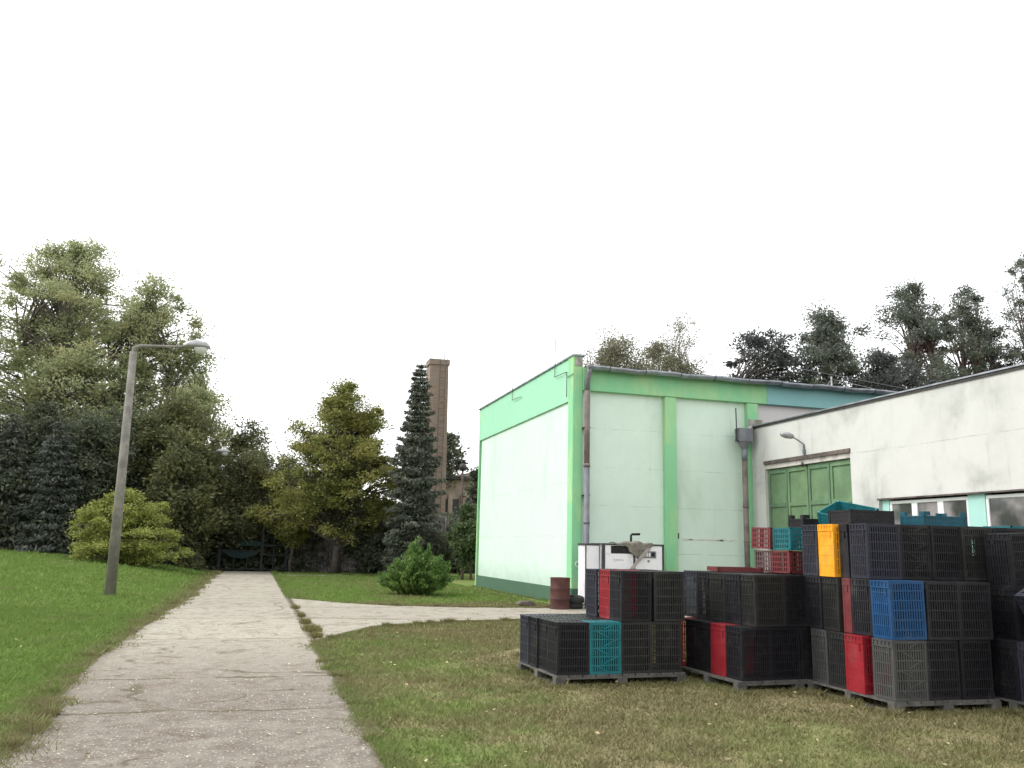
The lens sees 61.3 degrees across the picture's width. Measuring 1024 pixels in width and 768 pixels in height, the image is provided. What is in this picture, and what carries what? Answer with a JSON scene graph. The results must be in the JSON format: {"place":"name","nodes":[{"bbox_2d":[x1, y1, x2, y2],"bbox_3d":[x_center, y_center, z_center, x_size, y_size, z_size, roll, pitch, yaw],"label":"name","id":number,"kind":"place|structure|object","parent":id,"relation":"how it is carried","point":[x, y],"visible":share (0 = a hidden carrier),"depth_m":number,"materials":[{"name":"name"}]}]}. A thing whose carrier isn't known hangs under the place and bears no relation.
{"place":"outdoors","nodes":[
{"label":"outdoors","id":0,"kind":"place"},
{"bbox_2d":[0,571,388,767],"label":"path","id":1,"kind":"structure","parent":0,"point":[249,600],"depth_m":8.39,"materials":[{"name":"concrete"}]},
{"bbox_2d":[290,598,703,639],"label":"side path","id":2,"kind":"structure","parent":0,"point":[330,618],"depth_m":19.68,"materials":[{"name":"concrete"}]},
{"bbox_2d":[550,577,569,609],"bbox_3d":[1.237,5.388,22.222,0.536,0.805,0.536,4,-11,-16],"label":"oil drum","id":3,"kind":"object","parent":2,"relation":"on","point":[559,593],"visible":0.97,"depth_m":22.02,"materials":[{"name":"metal"}]},
{"bbox_2d":[578,533,663,608],"bbox_3d":[2.914,4.996,23.166,2.185,2.002,0.820,4,-11,-16],"label":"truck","id":4,"kind":"object","parent":2,"relation":"on","point":[601,556],"visible":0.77,"depth_m":22.85,"materials":[{"name":"metal"}]},
{"bbox_2d":[0,548,1023,767],"bbox_3d":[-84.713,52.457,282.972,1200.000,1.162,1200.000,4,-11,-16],"label":"ground","id":5,"kind":"structure","parent":0,"point":[465,581],"depth_m":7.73,"materials":[{"name":"plant"}]},
{"bbox_2d":[0,411,40,549],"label":"spruce tree","id":6,"kind":"object","parent":5,"relation":"on","point":[11,431],"visible":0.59,"depth_m":40.70,"materials":[{"name":"green plant"}]},
{"bbox_2d":[0,419,88,553],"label":"spruce tree","id":7,"kind":"object","parent":5,"relation":"on","point":[53,467],"visible":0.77,"depth_m":39.88,"materials":[{"name":"green plant"}]},
{"bbox_2d":[0,398,118,519],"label":"broadleaf tree","id":8,"kind":"object","parent":5,"relation":"on","point":[36,436],"visible":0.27,"depth_m":42.22,"materials":[{"name":"green plant"}]},
{"bbox_2d":[0,335,166,455],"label":"broadleaf tree","id":9,"kind":"object","parent":5,"relation":"on","point":[78,372],"visible":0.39,"depth_m":48.90,"materials":[{"name":"green plant"}]},
{"bbox_2d":[0,235,174,452],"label":"broadleaf tree","id":10,"kind":"object","parent":5,"relation":"on","point":[64,320],"visible":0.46,"depth_m":53.91,"materials":[{"name":"green plant"}]},
{"bbox_2d":[40,405,151,543],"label":"broadleaf tree","id":11,"kind":"object","parent":5,"relation":"on","point":[94,467],"visible":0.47,"depth_m":41.94,"materials":[{"name":"green plant"}]},
{"bbox_2d":[0,504,213,566],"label":"undergrowth","id":12,"kind":"object","parent":5,"relation":"on","point":[11,538],"visible":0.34,"depth_m":39.42,"materials":[{"name":"green plant"}]},
{"bbox_2d":[38,486,195,567],"bbox_3d":[-16.258,6.046,36.399,5.636,3.440,5.870,-2,-11,18],"label":"rounded shrub","id":13,"kind":"object","parent":5,"relation":"on","point":[144,520],"visible":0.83,"depth_m":35.46,"materials":[{"name":"green plant"}]},
{"bbox_2d":[79,395,170,501],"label":"broadleaf tree","id":14,"kind":"object","parent":5,"relation":"on","point":[120,418],"visible":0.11,"depth_m":45.28,"materials":[{"name":"green plant"}]},
{"bbox_2d":[62,265,222,455],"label":"broadleaf tree","id":15,"kind":"object","parent":5,"relation":"on","point":[144,315],"visible":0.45,"depth_m":53.04,"materials":[{"name":"green plant"}]},
{"bbox_2d":[104,340,209,595],"bbox_3d":[-9.114,2.081,22.323,1.969,6.719,0.312,4,-11,-16],"label":"street lamp","id":16,"kind":"object","parent":5,"relation":"on","point":[200,347],"visible":0.95,"depth_m":22.00,"materials":[{"name":"metal"}]},
{"bbox_2d":[102,386,242,560],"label":"broadleaf tree","id":17,"kind":"object","parent":5,"relation":"on","point":[178,410],"visible":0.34,"depth_m":44.69,"materials":[{"name":"green plant"}]},
{"bbox_2d":[132,424,234,564],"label":"broadleaf tree","id":18,"kind":"object","parent":5,"relation":"on","point":[182,462],"visible":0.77,"depth_m":41.91,"materials":[{"name":"green plant"}]},
{"bbox_2d":[141,328,233,465],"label":"broadleaf tree","id":19,"kind":"object","parent":5,"relation":"on","point":[193,358],"visible":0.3,"depth_m":53.27,"materials":[{"name":"green plant"}]},
{"bbox_2d":[160,378,242,474],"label":"broadleaf tree","id":20,"kind":"object","parent":5,"relation":"on","point":[198,390],"visible":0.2,"depth_m":50.38,"materials":[{"name":"green plant"}]},
{"bbox_2d":[214,415,277,477],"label":"broadleaf tree","id":21,"kind":"object","parent":5,"relation":"on","point":[244,440],"visible":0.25,"depth_m":50.35,"materials":[{"name":"green plant"}]},
{"bbox_2d":[207,443,286,570],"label":"weeping tree","id":22,"kind":"object","parent":5,"relation":"on","point":[244,474],"visible":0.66,"depth_m":45.85,"materials":[{"name":"green plant"}]},
{"bbox_2d":[217,527,288,571],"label":"yard gate","id":23,"kind":"structure","parent":5,"relation":"on","point":[247,554],"depth_m":44.78,"materials":[{"name":"metal"}]},
{"bbox_2d":[201,523,343,571],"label":"undergrowth","id":24,"kind":"object","parent":5,"relation":"on","point":[226,561],"visible":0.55,"depth_m":45.73,"materials":[{"name":"green plant"}]},
{"bbox_2d":[262,485,310,571],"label":"weeping tree","id":25,"kind":"object","parent":5,"relation":"on","point":[293,536],"visible":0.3,"depth_m":44.65,"materials":[{"name":"green plant"}]},
{"bbox_2d":[240,373,409,573],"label":"broadleaf tree","id":26,"kind":"object","parent":5,"relation":"on","point":[343,416],"visible":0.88,"depth_m":43.53,"materials":[{"name":"green plant"}]},
{"bbox_2d":[282,424,396,572],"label":"larch tree","id":27,"kind":"object","parent":5,"relation":"on","point":[357,466],"visible":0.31,"depth_m":44.08,"materials":[{"name":"green plant"}]},
{"bbox_2d":[288,513,446,571],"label":"lath fence","id":28,"kind":"object","parent":5,"relation":"on","point":[330,547],"visible":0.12,"depth_m":46.61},
{"bbox_2d":[340,512,396,573],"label":"rounded shrub","id":29,"kind":"object","parent":5,"relation":"on","point":[369,552],"visible":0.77,"depth_m":44.51,"materials":[{"name":"green plant"}]},
{"bbox_2d":[380,364,446,572],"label":"spruce tree","id":30,"kind":"object","parent":5,"relation":"on","point":[414,509],"visible":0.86,"depth_m":41.80,"materials":[{"name":"green plant"}]},
{"bbox_2d":[375,535,460,594],"bbox_3d":[-2.973,5.670,27.091,2.534,1.889,2.780,4,-11,-16],"label":"green bush","id":31,"kind":"object","parent":5,"relation":"on","point":[417,570],"visible":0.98,"depth_m":26.57,"materials":[{"name":"green plant"}]},
{"bbox_2d":[425,350,449,522],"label":"brick chimney","id":32,"kind":"object","parent":5,"relation":"on","point":[437,372],"visible":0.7,"depth_m":61.62,"materials":[{"name":"brick"}]},
{"bbox_2d":[446,432,470,487],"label":"broadleaf tree","id":33,"kind":"object","parent":5,"relation":"on","point":[452,445],"visible":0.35,"depth_m":64.73,"materials":[{"name":"green plant"}]},
{"bbox_2d":[445,473,473,528],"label":"old building","id":34,"kind":"structure","parent":5,"relation":"on","point":[452,499],"depth_m":63.23,"materials":[{"name":"paint"}]},
{"bbox_2d":[443,502,476,579],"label":"broadleaf tree","id":35,"kind":"object","parent":5,"relation":"on","point":[465,529],"visible":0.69,"depth_m":40.44,"materials":[{"name":"green plant"}]},
{"bbox_2d":[518,661,685,685],"bbox_3d":[1.082,3.561,10.680,1.680,0.130,1.300,5,-11,-18],"label":"pallet","id":36,"kind":"object","parent":5,"relation":"on","point":[676,676],"visible":0.48,"depth_m":10.15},
{"bbox_2d":[538,618,576,670],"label":"plastic crate","id":37,"kind":"object","parent":36,"relation":"on","point":[543,642],"visible":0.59,"depth_m":10.35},
{"bbox_2d":[547,620,589,674],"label":"plastic crate","id":38,"kind":"object","parent":36,"relation":"on","point":[556,639],"visible":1,"depth_m":9.99,"materials":[{"name":"plastic"}]},
{"bbox_2d":[580,620,621,674],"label":"plastic crate","id":39,"kind":"object","parent":36,"relation":"on","point":[614,647],"visible":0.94,"depth_m":10.10,"materials":[{"name":"plastic"}]},
{"bbox_2d":[614,620,651,673],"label":"plastic crate","id":40,"kind":"object","parent":36,"relation":"on","point":[645,650],"visible":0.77,"depth_m":10.24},
{"bbox_2d":[609,570,651,621],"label":"plastic crate","id":41,"kind":"object","parent":40,"relation":"on","point":[617,604],"visible":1,"depth_m":10.35,"materials":[{"name":"plastic"}]},
{"bbox_2d":[651,621,680,672],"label":"plastic crate","id":42,"kind":"object","parent":36,"relation":"on","point":[673,650],"visible":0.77,"depth_m":10.36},
{"bbox_2d":[647,571,684,621],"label":"plastic crate","id":43,"kind":"object","parent":42,"relation":"on","point":[675,590],"visible":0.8,"depth_m":10.47,"materials":[{"name":"plastic"}]},
{"bbox_2d":[577,322,664,369],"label":"willow tree","id":44,"kind":"object","parent":5,"relation":"on","point":[609,354],"visible":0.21,"depth_m":54.20,"materials":[{"name":"green plant"}]},
{"bbox_2d":[621,333,706,374],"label":"willow tree","id":45,"kind":"object","parent":5,"relation":"on","point":[671,359],"visible":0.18,"depth_m":56.52,"materials":[{"name":"green plant"}]},
{"bbox_2d":[642,304,715,374],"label":"birch tree","id":46,"kind":"object","parent":5,"relation":"on","point":[689,346],"visible":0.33,"depth_m":60.00,"materials":[{"name":"green plant"}]},
{"bbox_2d":[681,666,812,690],"bbox_3d":[3.091,3.583,10.553,1.660,0.130,1.340,5,-11,-19],"label":"pallet","id":47,"kind":"object","parent":5,"relation":"on","point":[737,684],"visible":0.35,"depth_m":9.93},
{"bbox_2d":[685,618,710,669],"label":"plastic crate","id":48,"kind":"object","parent":47,"relation":"on","point":[691,624],"visible":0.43,"depth_m":10.81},
{"bbox_2d":[698,620,736,672],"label":"plastic crate","id":49,"kind":"object","parent":47,"relation":"on","point":[704,633],"visible":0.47,"depth_m":10.52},
{"bbox_2d":[709,572,749,621],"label":"plastic crate","id":50,"kind":"object","parent":49,"relation":"on","point":[717,589],"visible":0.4,"depth_m":10.71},
{"bbox_2d":[710,623,752,676],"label":"plastic crate","id":51,"kind":"object","parent":47,"relation":"on","point":[718,648],"visible":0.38,"depth_m":10.20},
{"bbox_2d":[723,573,768,624],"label":"plastic crate","id":52,"kind":"object","parent":51,"relation":"on","point":[734,584],"visible":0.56,"depth_m":10.38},
{"bbox_2d":[725,625,771,680],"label":"plastic crate","id":53,"kind":"object","parent":47,"relation":"on","point":[762,649],"visible":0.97,"depth_m":9.88,"materials":[{"name":"plastic"}]},
{"bbox_2d":[762,627,800,679],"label":"plastic crate","id":54,"kind":"object","parent":47,"relation":"on","point":[788,663],"visible":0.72,"depth_m":10.01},
{"bbox_2d":[740,574,785,626],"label":"plastic crate","id":55,"kind":"object","parent":54,"relation":"on","point":[775,589],"visible":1,"depth_m":10.05,"materials":[{"name":"plastic"}]},
{"bbox_2d":[771,574,812,626],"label":"plastic crate","id":56,"kind":"object","parent":54,"relation":"on","point":[797,604],"visible":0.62,"depth_m":10.14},
{"bbox_2d":[475,340,1023,605],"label":"warehouse","id":57,"kind":"structure","parent":5,"relation":"on","point":[573,452],"depth_m":25.48,"materials":[{"name":"paint"}]},
{"bbox_2d":[722,326,841,385],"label":"broadleaf tree","id":58,"kind":"object","parent":5,"relation":"on","point":[775,354],"visible":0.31,"depth_m":57.26,"materials":[{"name":"green plant"}]},
{"bbox_2d":[787,298,889,388],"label":"broadleaf tree","id":59,"kind":"object","parent":5,"relation":"on","point":[833,355],"visible":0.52,"depth_m":56.44,"materials":[{"name":"green plant"}]},
{"bbox_2d":[844,347,944,390],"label":"broadleaf tree","id":60,"kind":"object","parent":5,"relation":"on","point":[883,362],"visible":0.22,"depth_m":56.53,"materials":[{"name":"green plant"}]},
{"bbox_2d":[808,680,1001,713],"bbox_3d":[4.227,3.397,9.428,1.300,0.130,1.460,4,-11,-15],"label":"pallet","id":61,"kind":"object","parent":5,"relation":"on","point":[994,703],"visible":0.44,"depth_m":8.84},
{"bbox_2d":[811,628,845,684],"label":"plastic crate","id":62,"kind":"object","parent":61,"relation":"on","point":[822,650],"visible":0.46,"depth_m":9.81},
{"bbox_2d":[804,575,843,628],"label":"plastic crate","id":63,"kind":"object","parent":62,"relation":"on","point":[815,585],"visible":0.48,"depth_m":10.01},
{"bbox_2d":[801,524,840,575],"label":"plastic crate","id":64,"kind":"object","parent":63,"relation":"on","point":[809,532],"visible":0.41,"depth_m":10.14,"materials":[{"name":"plastic"}]},
{"bbox_2d":[828,631,873,688],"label":"plastic crate","id":65,"kind":"object","parent":61,"relation":"on","point":[837,656],"visible":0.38,"depth_m":9.52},
{"bbox_2d":[822,576,865,631],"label":"plastic crate","id":66,"kind":"object","parent":65,"relation":"on","point":[836,596],"visible":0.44,"depth_m":9.69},
{"bbox_2d":[817,524,862,576],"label":"plastic crate","id":67,"kind":"object","parent":66,"relation":"on","point":[828,551],"visible":0.49,"depth_m":9.80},
{"bbox_2d":[842,578,875,632],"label":"plastic crate","id":68,"kind":"object","parent":65,"relation":"on","point":[847,603],"visible":0.27,"depth_m":9.50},
{"bbox_2d":[838,524,878,577],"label":"plastic crate","id":69,"kind":"object","parent":68,"relation":"on","point":[844,543],"visible":0.46,"depth_m":9.62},
{"bbox_2d":[844,633,891,694],"bbox_3d":[3.843,2.989,9.250,0.421,0.584,0.314,4,-11,-14],"label":"plastic crate","id":70,"kind":"object","parent":61,"relation":"on","point":[857,661],"visible":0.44,"depth_m":9.13,"materials":[{"name":"plastic"}]},
{"bbox_2d":[850,578,901,635],"bbox_3d":[3.947,2.408,9.338,0.421,0.584,0.314,5,-11,-18],"label":"plastic crate","id":71,"kind":"object","parent":70,"relation":"on","point":[859,598],"visible":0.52,"depth_m":9.27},
{"bbox_2d":[849,523,901,578],"bbox_3d":[3.968,1.827,9.441,0.421,0.584,0.314,4,-11,-13],"label":"plastic crate","id":72,"kind":"object","parent":71,"relation":"on","point":[892,551],"visible":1,"depth_m":9.32,"materials":[{"name":"plastic"}]},
{"bbox_2d":[871,637,928,701],"bbox_3d":[3.978,2.916,8.858,0.421,0.590,0.315,5,-11,-16],"label":"plastic crate","id":73,"kind":"object","parent":61,"relation":"on","point":[914,663],"visible":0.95,"depth_m":8.74,"materials":[{"name":"plastic"}]},
{"bbox_2d":[870,580,926,639],"bbox_3d":[4.017,2.343,8.988,0.421,0.584,0.314,3,-11,-13],"label":"plastic crate","id":74,"kind":"object","parent":73,"relation":"on","point":[915,598],"visible":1,"depth_m":8.87,"materials":[{"name":"plastic"}]},
{"bbox_2d":[897,643,937,692],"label":"plastic crate","id":75,"kind":"object","parent":61,"relation":"on","point":[930,661],"visible":0.07,"depth_m":9.15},
{"bbox_2d":[889,579,936,633],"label":"plastic crate","id":76,"kind":"object","parent":75,"relation":"on","point":[930,602],"visible":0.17,"depth_m":9.29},
{"bbox_2d":[889,524,932,579],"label":"plastic crate","id":77,"kind":"object","parent":76,"relation":"on","point":[917,546],"visible":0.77,"depth_m":9.41,"materials":[{"name":"plastic"}]},
{"bbox_2d":[923,640,961,700],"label":"plastic crate","id":78,"kind":"object","parent":61,"relation":"on","point":[939,668],"visible":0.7,"depth_m":8.84,"materials":[{"name":"plastic"}]},
{"bbox_2d":[909,580,961,639],"bbox_3d":[4.425,2.370,9.081,0.421,0.584,0.314,4,-11,-13],"label":"plastic crate","id":79,"kind":"object","parent":78,"relation":"on","point":[948,620],"visible":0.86,"depth_m":8.94,"materials":[{"name":"plastic"}]},
{"bbox_2d":[942,651,968,690],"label":"plastic crate","id":80,"kind":"object","parent":61,"relation":"on","point":[950,671],"visible":0.04,"depth_m":9.21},
{"bbox_2d":[934,580,967,633],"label":"plastic crate","id":81,"kind":"object","parent":80,"relation":"on","point":[963,602],"visible":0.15,"depth_m":9.38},
{"bbox_2d":[912,525,962,579],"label":"plastic crate","id":82,"kind":"object","parent":81,"relation":"on","point":[944,554],"visible":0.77,"depth_m":9.52,"materials":[{"name":"plastic"}]},
{"bbox_2d":[939,640,993,699],"bbox_3d":[4.756,2.976,9.071,0.421,0.584,0.314,5,-11,-17],"label":"plastic crate","id":83,"kind":"object","parent":61,"relation":"on","point":[977,658],"visible":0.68,"depth_m":8.93,"materials":[{"name":"plastic"}]},
{"bbox_2d":[939,581,993,639],"bbox_3d":[4.808,2.398,9.183,0.421,0.584,0.314,4,-11,-15],"label":"plastic crate","id":84,"kind":"object","parent":83,"relation":"on","point":[969,595],"visible":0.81,"depth_m":9.04,"materials":[{"name":"plastic"}]},
{"bbox_2d":[853,277,986,388],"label":"pine tree","id":85,"kind":"object","parent":5,"relation":"on","point":[922,337],"visible":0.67,"depth_m":61.56,"materials":[{"name":"green plant"}]},
{"bbox_2d":[921,283,1023,379],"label":"pine tree","id":86,"kind":"object","parent":5,"relation":"on","point":[977,362],"visible":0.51,"depth_m":63.63,"materials":[{"name":"green plant"}]},
{"bbox_2d":[982,693,1023,710],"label":"pallet","id":87,"kind":"object","parent":5,"relation":"on","point":[1019,704],"visible":0.28,"depth_m":8.86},
{"bbox_2d":[991,638,1023,700],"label":"plastic crate","id":88,"kind":"object","parent":87,"relation":"on","point":[1010,645],"visible":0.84,"depth_m":9.00,"materials":[{"name":"plastic"}]},
{"bbox_2d":[990,588,1023,640],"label":"plastic crate","id":89,"kind":"object","parent":88,"relation":"on","point":[1017,614],"visible":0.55,"depth_m":9.25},
{"bbox_2d":[983,533,1023,588],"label":"plastic crate","id":90,"kind":"object","parent":89,"relation":"on","point":[1015,572],"visible":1,"depth_m":9.37,"materials":[{"name":"plastic"}]},
{"bbox_2d":[990,252,1023,366],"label":"birch tree","id":91,"kind":"object","parent":5,"relation":"on","point":[1018,264],"visible":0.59,"depth_m":66.06,"materials":[{"name":"plant"}]},
{"bbox_2d":[0,0,1023,505],"label":"sky","id":92,"kind":"structure","parent":0,"point":[366,191],"materials":[{"name":"white"}]},
{"bbox_2d":[603,618,638,666],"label":"plastic crate","id":93,"kind":"object","parent":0,"point":[631,645],"visible":0.13,"depth_m":10.53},
{"bbox_2d":[599,569,637,618],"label":"plastic crate","id":94,"kind":"object","parent":93,"relation":"on","point":[604,574],"visible":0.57,"depth_m":10.70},
{"bbox_2d":[748,363,1023,569],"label":"annex building","id":95,"kind":"structure","parent":0,"point":[961,436],"depth_m":19.66,"materials":[{"name":"paint"}]},
{"bbox_2d":[890,496,969,525],"bbox_3d":[9.181,3.315,18.963,0.074,1.570,2.350,4,-11,-16],"label":"window","id":96,"kind":"structure","parent":95,"relation":"in","point":[952,506],"depth_m":18.95,"materials":[{"name":"white glass"}]},
{"bbox_2d":[986,493,1023,525],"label":"window","id":97,"kind":"structure","parent":95,"relation":"in","point":[1002,509],"depth_m":17.10,"materials":[{"name":"white glass"}]},
{"bbox_2d":[972,636,1002,691],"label":"plastic crate","id":98,"kind":"object","parent":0,"point":[992,668],"visible":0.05,"depth_m":9.48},
{"bbox_2d":[956,580,999,635],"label":"plastic crate","id":99,"kind":"object","parent":98,"relation":"on","point":[979,605],"visible":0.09,"depth_m":9.55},
{"bbox_2d":[954,527,992,580],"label":"plastic crate","id":100,"kind":"object","parent":99,"relation":"on","point":[978,565],"visible":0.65,"depth_m":9.60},
{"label":"plastic crate","id":101,"kind":"object","parent":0,"visible":0},
{"bbox_2d":[828,509,894,523],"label":"plastic crate","id":102,"kind":"object","parent":101,"relation":"on","point":[850,516],"visible":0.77,"depth_m":9.94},
{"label":"plastic crate","id":103,"kind":"object","parent":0,"visible":0},
{"bbox_2d":[900,511,967,526],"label":"plastic crate","id":104,"kind":"object","parent":103,"relation":"on","point":[940,519],"visible":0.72,"depth_m":10.05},
{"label":"plastic crate","id":105,"kind":"object","parent":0,"visible":0},
{"bbox_2d":[586,569,624,616],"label":"plastic crate","id":106,"kind":"object","parent":105,"relation":"on","point":[592,582],"visible":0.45,"depth_m":11.03,"materials":[{"name":"plastic"}]},
{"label":"plastic crate","id":107,"kind":"object","parent":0,"visible":0},
{"bbox_2d":[696,571,734,619],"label":"plastic crate","id":108,"kind":"object","parent":107,"relation":"on","point":[703,597],"visible":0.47,"depth_m":11.00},
{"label":"plastic crate","id":109,"kind":"object","parent":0,"visible":0},
{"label":"plastic crate","id":110,"kind":"object","parent":109,"relation":"on","visible":0},
{"bbox_2d":[771,551,815,573],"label":"plastic crate","id":111,"kind":"object","parent":110,"relation":"on","point":[788,556],"visible":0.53,"depth_m":10.69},
{"bbox_2d":[773,527,814,549],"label":"plastic crate","id":112,"kind":"object","parent":111,"relation":"on","point":[793,541],"visible":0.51,"depth_m":10.74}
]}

